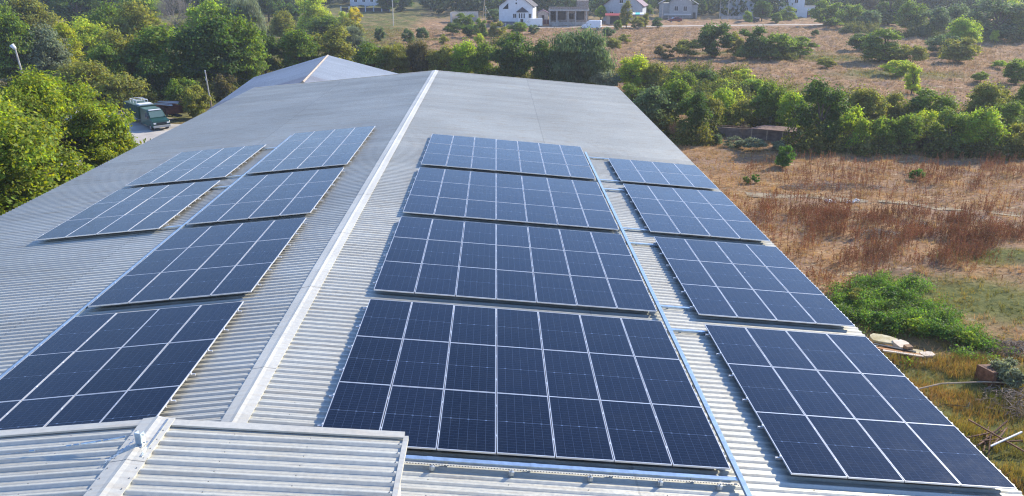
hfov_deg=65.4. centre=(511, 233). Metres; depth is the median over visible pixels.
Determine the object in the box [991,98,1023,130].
tree
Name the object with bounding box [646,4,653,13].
tree
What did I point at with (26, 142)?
tree
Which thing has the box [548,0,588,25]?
house
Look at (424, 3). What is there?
tree
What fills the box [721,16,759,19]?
fence
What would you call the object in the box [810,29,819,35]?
bush
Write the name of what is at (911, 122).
bush
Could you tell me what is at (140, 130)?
yard
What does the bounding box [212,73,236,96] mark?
bush
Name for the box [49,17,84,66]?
tree
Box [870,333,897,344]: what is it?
foam sheet
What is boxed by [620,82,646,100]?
tree
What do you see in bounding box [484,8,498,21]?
bush
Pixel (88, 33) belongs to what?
tree
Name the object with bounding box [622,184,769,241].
solar array
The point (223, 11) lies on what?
tree
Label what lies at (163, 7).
bare tree
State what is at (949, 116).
tree
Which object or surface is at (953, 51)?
bush
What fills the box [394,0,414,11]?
tree
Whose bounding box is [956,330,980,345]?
bush
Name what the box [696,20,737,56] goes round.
bush
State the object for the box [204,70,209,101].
utility pole
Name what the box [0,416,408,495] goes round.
roof penthouse
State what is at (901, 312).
weeds
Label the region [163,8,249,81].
tree
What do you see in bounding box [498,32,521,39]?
bush
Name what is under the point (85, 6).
tree
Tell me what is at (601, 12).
tree
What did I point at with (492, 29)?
bush
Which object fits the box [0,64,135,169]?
tree
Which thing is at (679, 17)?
fence
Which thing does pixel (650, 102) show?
tree
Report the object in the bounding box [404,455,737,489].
cable tray
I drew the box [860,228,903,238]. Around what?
brush heap
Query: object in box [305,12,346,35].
tree
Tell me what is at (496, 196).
solar array
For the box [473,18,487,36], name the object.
bush
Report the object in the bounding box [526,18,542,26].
van
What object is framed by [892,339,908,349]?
foam sheet
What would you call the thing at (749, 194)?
farm track
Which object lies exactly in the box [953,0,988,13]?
tree
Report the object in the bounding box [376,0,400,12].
tree
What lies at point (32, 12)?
tree
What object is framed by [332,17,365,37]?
bush
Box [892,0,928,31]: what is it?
tree
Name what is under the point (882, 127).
bush
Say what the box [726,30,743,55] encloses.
bush
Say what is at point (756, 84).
bush
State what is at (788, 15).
bush
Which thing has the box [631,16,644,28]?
bush
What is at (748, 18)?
tree
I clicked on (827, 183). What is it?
brush heap
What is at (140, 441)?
anchor bracket
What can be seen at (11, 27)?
tree
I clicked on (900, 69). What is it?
bush
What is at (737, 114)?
tree
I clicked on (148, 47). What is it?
tree
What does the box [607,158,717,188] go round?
solar array
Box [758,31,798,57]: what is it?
bush
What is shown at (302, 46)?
tree
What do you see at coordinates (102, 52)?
tree
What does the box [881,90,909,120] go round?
tree
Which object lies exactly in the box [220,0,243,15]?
tree
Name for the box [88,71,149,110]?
tree
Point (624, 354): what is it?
solar array
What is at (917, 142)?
bush
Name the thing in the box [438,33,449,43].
bush
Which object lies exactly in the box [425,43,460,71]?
tree
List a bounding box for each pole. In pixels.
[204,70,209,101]
[918,381,1018,389]
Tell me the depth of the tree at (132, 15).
143.34 m
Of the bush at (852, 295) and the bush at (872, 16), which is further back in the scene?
the bush at (872, 16)
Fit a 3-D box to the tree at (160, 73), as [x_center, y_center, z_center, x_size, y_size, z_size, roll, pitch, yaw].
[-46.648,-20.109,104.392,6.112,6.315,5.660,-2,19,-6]
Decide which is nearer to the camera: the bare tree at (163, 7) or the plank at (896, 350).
the plank at (896, 350)
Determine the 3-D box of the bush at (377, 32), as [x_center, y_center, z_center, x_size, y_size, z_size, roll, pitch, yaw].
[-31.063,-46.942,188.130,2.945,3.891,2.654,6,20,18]
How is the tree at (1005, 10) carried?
on the ground at (416, 16)
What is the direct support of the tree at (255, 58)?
on the ground at (416, 16)
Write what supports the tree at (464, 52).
on the ground at (416, 16)
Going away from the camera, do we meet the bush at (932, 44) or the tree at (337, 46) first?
the tree at (337, 46)
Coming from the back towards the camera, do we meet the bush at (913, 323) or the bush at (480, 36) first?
the bush at (480, 36)
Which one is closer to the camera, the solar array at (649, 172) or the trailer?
the solar array at (649, 172)
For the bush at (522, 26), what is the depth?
204.39 m
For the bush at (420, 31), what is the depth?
190.19 m
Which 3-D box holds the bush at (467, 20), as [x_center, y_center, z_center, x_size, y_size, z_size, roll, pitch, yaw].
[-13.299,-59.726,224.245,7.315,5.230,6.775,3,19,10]
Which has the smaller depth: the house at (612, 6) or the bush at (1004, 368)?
the bush at (1004, 368)
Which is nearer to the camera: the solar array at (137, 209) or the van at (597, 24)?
the solar array at (137, 209)
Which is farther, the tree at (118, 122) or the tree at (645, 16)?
the tree at (645, 16)
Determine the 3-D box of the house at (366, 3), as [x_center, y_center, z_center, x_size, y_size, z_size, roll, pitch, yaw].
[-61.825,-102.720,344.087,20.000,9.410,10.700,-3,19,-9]
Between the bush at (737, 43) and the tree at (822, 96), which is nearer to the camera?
the tree at (822, 96)
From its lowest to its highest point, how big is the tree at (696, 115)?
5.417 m
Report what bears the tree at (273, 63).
on the ground at (416, 16)
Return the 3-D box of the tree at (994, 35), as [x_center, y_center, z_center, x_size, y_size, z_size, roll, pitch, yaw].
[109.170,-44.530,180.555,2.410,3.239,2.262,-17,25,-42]
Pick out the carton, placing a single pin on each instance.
(908, 346)
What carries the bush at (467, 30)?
on the ground at (416, 16)
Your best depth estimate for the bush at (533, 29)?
208.10 m
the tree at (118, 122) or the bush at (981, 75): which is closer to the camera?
the tree at (118, 122)
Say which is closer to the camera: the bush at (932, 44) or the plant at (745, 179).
the plant at (745, 179)
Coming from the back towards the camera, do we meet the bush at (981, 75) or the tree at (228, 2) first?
the tree at (228, 2)
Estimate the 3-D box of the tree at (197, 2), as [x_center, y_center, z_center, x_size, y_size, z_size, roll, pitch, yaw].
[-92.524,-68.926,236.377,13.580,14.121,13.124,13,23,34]
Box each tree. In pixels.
[0,0,38,11]
[0,1,16,32]
[0,4,40,80]
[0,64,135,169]
[0,91,97,215]
[4,0,63,54]
[5,22,72,75]
[39,0,67,24]
[44,0,103,25]
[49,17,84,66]
[52,57,116,100]
[61,102,150,166]
[65,12,108,59]
[81,39,126,76]
[83,0,120,39]
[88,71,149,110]
[93,0,122,18]
[98,24,141,82]
[105,0,164,45]
[119,0,167,19]
[124,20,197,85]
[132,57,176,100]
[153,0,197,27]
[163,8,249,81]
[181,0,226,18]
[182,0,221,44]
[212,7,271,87]
[214,1,233,22]
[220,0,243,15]
[227,0,268,34]
[252,28,283,73]
[255,0,284,21]
[269,8,296,43]
[274,24,321,67]
[294,0,331,29]
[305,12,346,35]
[311,23,358,61]
[336,11,350,25]
[340,25,368,58]
[348,6,362,22]
[350,40,390,70]
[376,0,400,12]
[377,40,410,73]
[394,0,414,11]
[404,36,431,71]
[419,0,441,9]
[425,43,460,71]
[449,37,479,72]
[469,39,500,75]
[486,30,533,76]
[526,34,555,79]
[544,24,619,83]
[594,6,606,19]
[615,52,653,86]
[619,0,633,27]
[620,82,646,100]
[633,82,679,125]
[640,60,671,87]
[642,12,648,26]
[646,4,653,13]
[659,75,693,121]
[675,88,713,135]
[692,92,726,120]
[697,0,707,14]
[713,84,737,124]
[725,98,756,126]
[730,87,746,100]
[743,11,752,21]
[749,76,787,124]
[752,0,772,20]
[774,89,807,127]
[775,144,796,166]
[790,73,849,146]
[841,83,893,121]
[851,0,883,10]
[874,0,910,24]
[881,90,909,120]
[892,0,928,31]
[902,61,922,93]
[902,84,961,125]
[916,0,948,9]
[916,5,953,35]
[927,105,971,150]
[941,2,971,30]
[944,14,983,46]
[949,105,1011,145]
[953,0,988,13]
[961,0,1023,38]
[962,77,1016,112]
[989,30,999,42]
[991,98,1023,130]
[994,0,1023,19]
[1011,84,1023,121]
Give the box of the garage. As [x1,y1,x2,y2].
[605,13,621,23]
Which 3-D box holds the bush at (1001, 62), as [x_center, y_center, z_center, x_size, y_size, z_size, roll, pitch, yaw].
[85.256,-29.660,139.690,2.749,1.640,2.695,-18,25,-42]
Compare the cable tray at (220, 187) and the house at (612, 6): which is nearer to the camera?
the cable tray at (220, 187)
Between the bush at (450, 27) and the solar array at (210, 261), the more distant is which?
the bush at (450, 27)
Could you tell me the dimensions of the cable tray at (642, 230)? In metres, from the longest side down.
1.146 x 0.100 x 0.085 m
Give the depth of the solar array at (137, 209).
31.91 m
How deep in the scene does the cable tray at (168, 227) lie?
29.55 m
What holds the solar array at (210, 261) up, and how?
on the warehouse
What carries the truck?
on the yard at (140, 130)
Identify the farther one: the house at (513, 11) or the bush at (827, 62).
the house at (513, 11)
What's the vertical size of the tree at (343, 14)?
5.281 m
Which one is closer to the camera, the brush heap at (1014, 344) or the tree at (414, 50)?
the brush heap at (1014, 344)
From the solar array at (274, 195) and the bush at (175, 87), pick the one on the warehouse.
the solar array at (274, 195)
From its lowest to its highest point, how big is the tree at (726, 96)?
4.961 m
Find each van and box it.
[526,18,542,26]
[581,20,601,28]
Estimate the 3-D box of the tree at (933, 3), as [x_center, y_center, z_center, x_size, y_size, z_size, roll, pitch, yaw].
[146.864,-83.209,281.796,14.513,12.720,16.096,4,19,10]
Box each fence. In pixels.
[340,6,389,11]
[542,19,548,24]
[661,15,696,19]
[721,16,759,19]
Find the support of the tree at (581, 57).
on the ground at (416, 16)
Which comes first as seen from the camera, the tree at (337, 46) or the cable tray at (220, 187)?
the cable tray at (220, 187)
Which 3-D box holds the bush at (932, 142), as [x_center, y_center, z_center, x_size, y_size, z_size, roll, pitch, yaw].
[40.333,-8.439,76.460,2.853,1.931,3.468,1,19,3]
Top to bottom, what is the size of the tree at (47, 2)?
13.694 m
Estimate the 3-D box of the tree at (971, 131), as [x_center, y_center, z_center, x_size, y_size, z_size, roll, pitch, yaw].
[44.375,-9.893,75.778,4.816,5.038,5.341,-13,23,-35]
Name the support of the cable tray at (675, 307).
on the warehouse
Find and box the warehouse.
[0,70,1022,495]
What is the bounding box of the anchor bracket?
[134,430,147,447]
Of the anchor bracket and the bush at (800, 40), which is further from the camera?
the bush at (800, 40)
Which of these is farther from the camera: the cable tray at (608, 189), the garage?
the garage
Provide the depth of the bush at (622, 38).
182.66 m
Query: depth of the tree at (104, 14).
147.81 m
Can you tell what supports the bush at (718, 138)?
on the ground at (416, 16)
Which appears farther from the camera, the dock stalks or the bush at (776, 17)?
the bush at (776, 17)
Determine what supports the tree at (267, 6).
on the ground at (416, 16)
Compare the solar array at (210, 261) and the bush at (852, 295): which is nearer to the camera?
the solar array at (210, 261)
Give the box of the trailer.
[153,103,182,116]
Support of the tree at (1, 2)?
on the ground at (416, 16)
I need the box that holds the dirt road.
[497,24,821,27]
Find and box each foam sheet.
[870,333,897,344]
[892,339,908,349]
[919,351,934,357]
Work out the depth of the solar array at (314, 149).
40.08 m
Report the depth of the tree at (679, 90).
87.05 m
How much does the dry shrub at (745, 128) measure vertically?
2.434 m
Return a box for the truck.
[123,97,170,129]
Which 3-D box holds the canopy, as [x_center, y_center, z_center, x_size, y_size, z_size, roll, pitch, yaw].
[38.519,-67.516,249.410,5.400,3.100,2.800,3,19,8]
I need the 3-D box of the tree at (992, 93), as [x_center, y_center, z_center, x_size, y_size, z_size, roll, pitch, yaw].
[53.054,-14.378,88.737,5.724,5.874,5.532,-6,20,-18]
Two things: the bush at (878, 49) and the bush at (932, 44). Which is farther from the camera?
the bush at (932, 44)
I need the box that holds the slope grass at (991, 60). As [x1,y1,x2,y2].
[182,25,1023,134]
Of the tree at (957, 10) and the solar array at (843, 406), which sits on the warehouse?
the solar array at (843, 406)
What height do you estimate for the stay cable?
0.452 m
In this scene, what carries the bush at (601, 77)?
on the ground at (416, 16)
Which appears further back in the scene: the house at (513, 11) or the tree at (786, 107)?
the house at (513, 11)
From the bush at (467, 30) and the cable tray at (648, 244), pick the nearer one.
the cable tray at (648, 244)
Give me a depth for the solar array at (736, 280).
25.59 m
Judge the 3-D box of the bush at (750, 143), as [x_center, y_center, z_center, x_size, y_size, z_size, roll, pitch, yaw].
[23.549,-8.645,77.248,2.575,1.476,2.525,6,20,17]
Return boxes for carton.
[903,344,912,351]
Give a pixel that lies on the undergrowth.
(803, 143)
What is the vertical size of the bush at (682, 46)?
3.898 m
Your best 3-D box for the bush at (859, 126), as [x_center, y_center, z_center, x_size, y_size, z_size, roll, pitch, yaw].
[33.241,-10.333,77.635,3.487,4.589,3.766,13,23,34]
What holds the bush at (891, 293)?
on the ground at (416, 16)
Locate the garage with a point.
(612, 18)
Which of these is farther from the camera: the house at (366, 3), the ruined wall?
the house at (366, 3)
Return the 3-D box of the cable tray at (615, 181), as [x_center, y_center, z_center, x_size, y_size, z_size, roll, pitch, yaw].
[4.598,-2.465,37.316,1.146,0.085,0.100,5,18,-3]
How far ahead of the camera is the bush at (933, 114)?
80.18 m
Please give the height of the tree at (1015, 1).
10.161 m
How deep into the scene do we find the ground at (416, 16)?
65.94 m
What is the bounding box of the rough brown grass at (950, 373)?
[884,351,1023,494]
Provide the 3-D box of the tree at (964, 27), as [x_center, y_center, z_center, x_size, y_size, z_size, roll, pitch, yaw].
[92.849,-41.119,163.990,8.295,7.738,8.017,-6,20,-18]
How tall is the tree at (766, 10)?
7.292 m
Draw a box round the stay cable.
[0,435,132,454]
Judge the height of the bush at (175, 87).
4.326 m
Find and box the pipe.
[990,431,1021,446]
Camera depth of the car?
253.21 m
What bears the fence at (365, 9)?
on the ground at (416, 16)
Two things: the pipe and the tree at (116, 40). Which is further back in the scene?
the tree at (116, 40)
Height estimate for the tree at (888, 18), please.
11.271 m
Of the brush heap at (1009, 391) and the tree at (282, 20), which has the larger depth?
the tree at (282, 20)
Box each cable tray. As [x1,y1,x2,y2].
[0,135,291,378]
[161,225,181,228]
[212,186,228,188]
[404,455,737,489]
[584,152,751,495]
[600,179,622,182]
[604,188,626,191]
[623,227,648,231]
[630,242,657,246]
[660,305,694,309]
[672,328,707,334]
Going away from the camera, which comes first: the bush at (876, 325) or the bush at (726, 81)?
the bush at (876, 325)
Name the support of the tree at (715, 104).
on the ground at (416, 16)
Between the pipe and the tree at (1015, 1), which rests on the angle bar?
the pipe
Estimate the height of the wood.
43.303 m
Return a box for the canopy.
[629,12,643,20]
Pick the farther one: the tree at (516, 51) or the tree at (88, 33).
the tree at (88, 33)
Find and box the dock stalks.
[708,144,1023,294]
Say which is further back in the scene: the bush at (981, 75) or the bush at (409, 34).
the bush at (409, 34)
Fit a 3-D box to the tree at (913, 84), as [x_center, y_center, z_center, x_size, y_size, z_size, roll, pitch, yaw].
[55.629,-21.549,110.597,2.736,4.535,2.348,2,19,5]
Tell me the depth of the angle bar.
29.74 m
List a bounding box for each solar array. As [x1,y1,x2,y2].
[0,301,243,429]
[35,180,219,240]
[88,217,306,306]
[125,144,265,185]
[186,167,344,224]
[247,126,375,173]
[317,299,729,469]
[373,216,656,311]
[402,167,618,229]
[420,134,594,178]
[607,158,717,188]
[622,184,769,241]
[653,237,854,326]
[705,325,1016,489]
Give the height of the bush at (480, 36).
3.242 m
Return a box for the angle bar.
[968,419,1023,451]
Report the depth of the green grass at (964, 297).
41.14 m
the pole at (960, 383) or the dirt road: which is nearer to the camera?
the pole at (960, 383)
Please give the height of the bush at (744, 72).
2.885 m
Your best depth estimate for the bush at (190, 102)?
92.96 m
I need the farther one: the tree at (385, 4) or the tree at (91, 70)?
the tree at (385, 4)
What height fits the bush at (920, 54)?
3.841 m
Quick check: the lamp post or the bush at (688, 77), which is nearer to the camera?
the lamp post
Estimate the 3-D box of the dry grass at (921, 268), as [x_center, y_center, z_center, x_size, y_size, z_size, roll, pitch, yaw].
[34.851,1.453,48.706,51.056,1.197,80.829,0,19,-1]
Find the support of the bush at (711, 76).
on the ground at (416, 16)
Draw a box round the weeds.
[821,269,1022,367]
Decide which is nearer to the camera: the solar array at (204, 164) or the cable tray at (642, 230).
the cable tray at (642, 230)
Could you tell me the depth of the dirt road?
238.39 m
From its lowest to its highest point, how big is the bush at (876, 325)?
0.932 m
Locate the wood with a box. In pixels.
[72,0,1023,16]
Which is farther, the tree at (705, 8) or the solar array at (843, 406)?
the tree at (705, 8)
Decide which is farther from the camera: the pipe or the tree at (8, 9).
the tree at (8, 9)
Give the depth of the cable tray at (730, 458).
19.96 m
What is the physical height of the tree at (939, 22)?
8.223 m
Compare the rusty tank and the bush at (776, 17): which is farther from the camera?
the bush at (776, 17)
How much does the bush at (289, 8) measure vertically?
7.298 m
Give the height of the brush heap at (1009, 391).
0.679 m
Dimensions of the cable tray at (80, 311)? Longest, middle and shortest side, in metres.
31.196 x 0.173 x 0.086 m
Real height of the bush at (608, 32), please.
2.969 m
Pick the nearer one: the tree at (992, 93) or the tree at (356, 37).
the tree at (992, 93)
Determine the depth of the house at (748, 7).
277.01 m
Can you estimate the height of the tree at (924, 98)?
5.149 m
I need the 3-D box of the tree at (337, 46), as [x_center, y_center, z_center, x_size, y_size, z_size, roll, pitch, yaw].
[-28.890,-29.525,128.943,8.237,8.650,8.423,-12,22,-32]
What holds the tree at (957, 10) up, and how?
on the ground at (416, 16)
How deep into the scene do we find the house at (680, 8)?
268.82 m
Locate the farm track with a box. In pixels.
[746,192,1023,216]
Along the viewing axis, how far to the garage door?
244.89 m
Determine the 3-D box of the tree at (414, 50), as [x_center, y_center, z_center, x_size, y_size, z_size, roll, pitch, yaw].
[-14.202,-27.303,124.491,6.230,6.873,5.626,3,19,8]
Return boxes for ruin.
[450,12,477,22]
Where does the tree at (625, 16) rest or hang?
on the ground at (416, 16)
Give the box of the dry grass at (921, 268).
[667,132,1023,473]
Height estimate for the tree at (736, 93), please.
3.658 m
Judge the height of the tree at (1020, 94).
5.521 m
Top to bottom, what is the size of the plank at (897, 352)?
0.045 m
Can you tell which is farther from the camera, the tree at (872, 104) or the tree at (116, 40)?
the tree at (116, 40)
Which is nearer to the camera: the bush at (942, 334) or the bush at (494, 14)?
the bush at (942, 334)
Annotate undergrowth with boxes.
[0,13,1023,160]
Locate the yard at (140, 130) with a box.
[61,106,179,164]
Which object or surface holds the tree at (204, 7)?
on the ground at (416, 16)
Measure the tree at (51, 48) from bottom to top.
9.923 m
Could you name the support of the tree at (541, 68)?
on the ground at (416, 16)
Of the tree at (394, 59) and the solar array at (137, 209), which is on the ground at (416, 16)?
the tree at (394, 59)
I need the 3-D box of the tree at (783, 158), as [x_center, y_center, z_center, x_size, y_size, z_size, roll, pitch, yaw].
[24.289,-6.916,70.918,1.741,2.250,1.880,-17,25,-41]
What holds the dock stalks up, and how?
on the ground at (416, 16)
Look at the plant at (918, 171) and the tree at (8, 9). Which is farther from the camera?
the tree at (8, 9)
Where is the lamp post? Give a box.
[10,44,22,72]
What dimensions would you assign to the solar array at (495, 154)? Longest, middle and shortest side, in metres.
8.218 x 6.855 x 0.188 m
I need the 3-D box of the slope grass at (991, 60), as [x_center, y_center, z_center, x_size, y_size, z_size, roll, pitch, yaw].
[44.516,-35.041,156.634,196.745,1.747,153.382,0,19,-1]
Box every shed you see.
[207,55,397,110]
[537,9,548,18]
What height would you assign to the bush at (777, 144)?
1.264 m
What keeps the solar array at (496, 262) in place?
on the warehouse
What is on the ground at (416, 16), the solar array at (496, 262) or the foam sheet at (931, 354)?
the foam sheet at (931, 354)
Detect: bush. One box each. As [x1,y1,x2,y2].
[164,76,200,102]
[181,83,212,117]
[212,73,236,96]
[232,76,242,86]
[276,2,301,20]
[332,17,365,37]
[374,26,385,40]
[401,28,415,42]
[415,27,429,37]
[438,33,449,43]
[443,23,462,33]
[452,12,474,26]
[461,25,476,35]
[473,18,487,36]
[473,33,483,43]
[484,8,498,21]
[487,20,507,36]
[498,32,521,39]
[506,22,527,32]
[528,24,539,33]
[588,68,621,85]
[601,27,615,37]
[605,38,622,48]
[613,20,621,29]
[618,34,631,42]
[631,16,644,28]
[651,17,662,26]
[653,44,674,58]
[665,70,697,88]
[671,38,703,57]
[694,68,719,83]
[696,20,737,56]
[704,78,738,87]
[711,134,722,143]
[723,136,744,147]
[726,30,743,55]
[731,67,756,80]
[733,25,771,58]
[739,78,763,94]
[743,137,767,150]
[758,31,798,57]
[770,12,782,22]
[771,140,786,150]
[780,5,797,19]
[788,35,819,56]
[808,0,843,26]
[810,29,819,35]
[816,57,836,68]
[835,3,866,23]
[838,103,871,148]
[845,32,882,49]
[848,287,863,299]
[854,10,882,26]
[858,26,904,61]
[865,310,897,330]
[866,115,900,146]
[876,286,905,299]
[878,59,913,75]
[892,111,923,146]
[894,44,929,62]
[897,136,921,148]
[906,316,932,333]
[917,109,939,135]
[918,136,950,152]
[924,33,963,51]
[930,323,955,341]
[938,36,983,60]
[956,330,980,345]
[970,71,990,82]
[988,356,1023,388]
[991,60,1006,67]
[1001,120,1023,152]
[1002,57,1023,83]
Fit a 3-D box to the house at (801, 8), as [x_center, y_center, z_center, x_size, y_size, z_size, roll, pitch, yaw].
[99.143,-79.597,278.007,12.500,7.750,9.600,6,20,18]
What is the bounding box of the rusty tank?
[974,364,1010,387]
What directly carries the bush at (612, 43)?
on the ground at (416, 16)
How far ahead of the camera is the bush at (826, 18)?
232.56 m
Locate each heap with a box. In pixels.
[777,182,885,190]
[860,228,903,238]
[966,420,1022,459]
[975,384,1023,420]
[985,338,1023,357]
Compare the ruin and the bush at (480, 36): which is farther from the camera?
the ruin
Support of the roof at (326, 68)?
on the ground at (416, 16)
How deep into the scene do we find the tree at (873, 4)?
274.61 m
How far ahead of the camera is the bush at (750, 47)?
149.79 m
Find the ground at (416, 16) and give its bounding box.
[0,0,1023,495]
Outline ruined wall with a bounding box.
[714,125,797,141]
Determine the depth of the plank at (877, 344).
37.22 m
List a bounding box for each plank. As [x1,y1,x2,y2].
[874,343,915,352]
[877,347,920,354]
[883,349,923,356]
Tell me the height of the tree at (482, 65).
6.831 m
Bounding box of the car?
[667,17,681,21]
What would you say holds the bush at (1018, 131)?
on the ground at (416, 16)
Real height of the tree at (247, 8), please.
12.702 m
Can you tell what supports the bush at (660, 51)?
on the ground at (416, 16)
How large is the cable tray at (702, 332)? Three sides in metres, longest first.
1.246 x 0.100 x 0.085 m
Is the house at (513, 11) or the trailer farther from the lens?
the house at (513, 11)
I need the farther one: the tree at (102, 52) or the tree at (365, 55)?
the tree at (365, 55)
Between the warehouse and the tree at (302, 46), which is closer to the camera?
the warehouse
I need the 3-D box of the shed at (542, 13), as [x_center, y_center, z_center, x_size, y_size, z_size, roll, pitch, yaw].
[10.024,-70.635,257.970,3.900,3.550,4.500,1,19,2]
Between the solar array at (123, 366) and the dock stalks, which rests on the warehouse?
the solar array at (123, 366)
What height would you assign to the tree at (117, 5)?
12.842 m
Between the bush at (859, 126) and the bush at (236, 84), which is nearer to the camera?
the bush at (859, 126)
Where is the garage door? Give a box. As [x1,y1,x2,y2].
[610,16,621,23]
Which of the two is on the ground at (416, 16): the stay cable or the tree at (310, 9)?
the tree at (310, 9)
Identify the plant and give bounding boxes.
[742,176,750,183]
[751,174,759,182]
[909,168,925,180]
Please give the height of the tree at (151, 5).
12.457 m
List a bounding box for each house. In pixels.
[346,0,377,6]
[497,0,537,24]
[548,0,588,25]
[602,0,647,20]
[658,0,698,18]
[719,0,754,15]
[778,0,815,17]
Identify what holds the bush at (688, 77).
on the ground at (416, 16)
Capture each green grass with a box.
[730,147,1023,470]
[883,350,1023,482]
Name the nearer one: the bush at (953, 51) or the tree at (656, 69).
the tree at (656, 69)
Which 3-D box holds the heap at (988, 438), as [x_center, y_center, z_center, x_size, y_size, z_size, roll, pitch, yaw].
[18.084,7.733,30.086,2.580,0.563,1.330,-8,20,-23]
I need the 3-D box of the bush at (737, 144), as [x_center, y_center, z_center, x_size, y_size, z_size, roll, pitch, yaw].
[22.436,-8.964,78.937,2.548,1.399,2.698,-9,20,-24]
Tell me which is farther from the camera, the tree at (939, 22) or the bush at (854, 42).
the tree at (939, 22)
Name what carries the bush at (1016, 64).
on the ground at (416, 16)
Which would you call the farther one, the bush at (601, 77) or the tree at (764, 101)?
the bush at (601, 77)
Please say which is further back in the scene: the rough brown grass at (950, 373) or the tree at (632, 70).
the tree at (632, 70)
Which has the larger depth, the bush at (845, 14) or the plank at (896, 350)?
the bush at (845, 14)
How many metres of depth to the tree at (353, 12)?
228.80 m
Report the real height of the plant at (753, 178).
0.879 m
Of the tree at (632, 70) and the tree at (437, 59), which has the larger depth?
the tree at (437, 59)
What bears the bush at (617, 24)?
on the ground at (416, 16)
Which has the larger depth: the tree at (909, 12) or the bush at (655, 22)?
the bush at (655, 22)

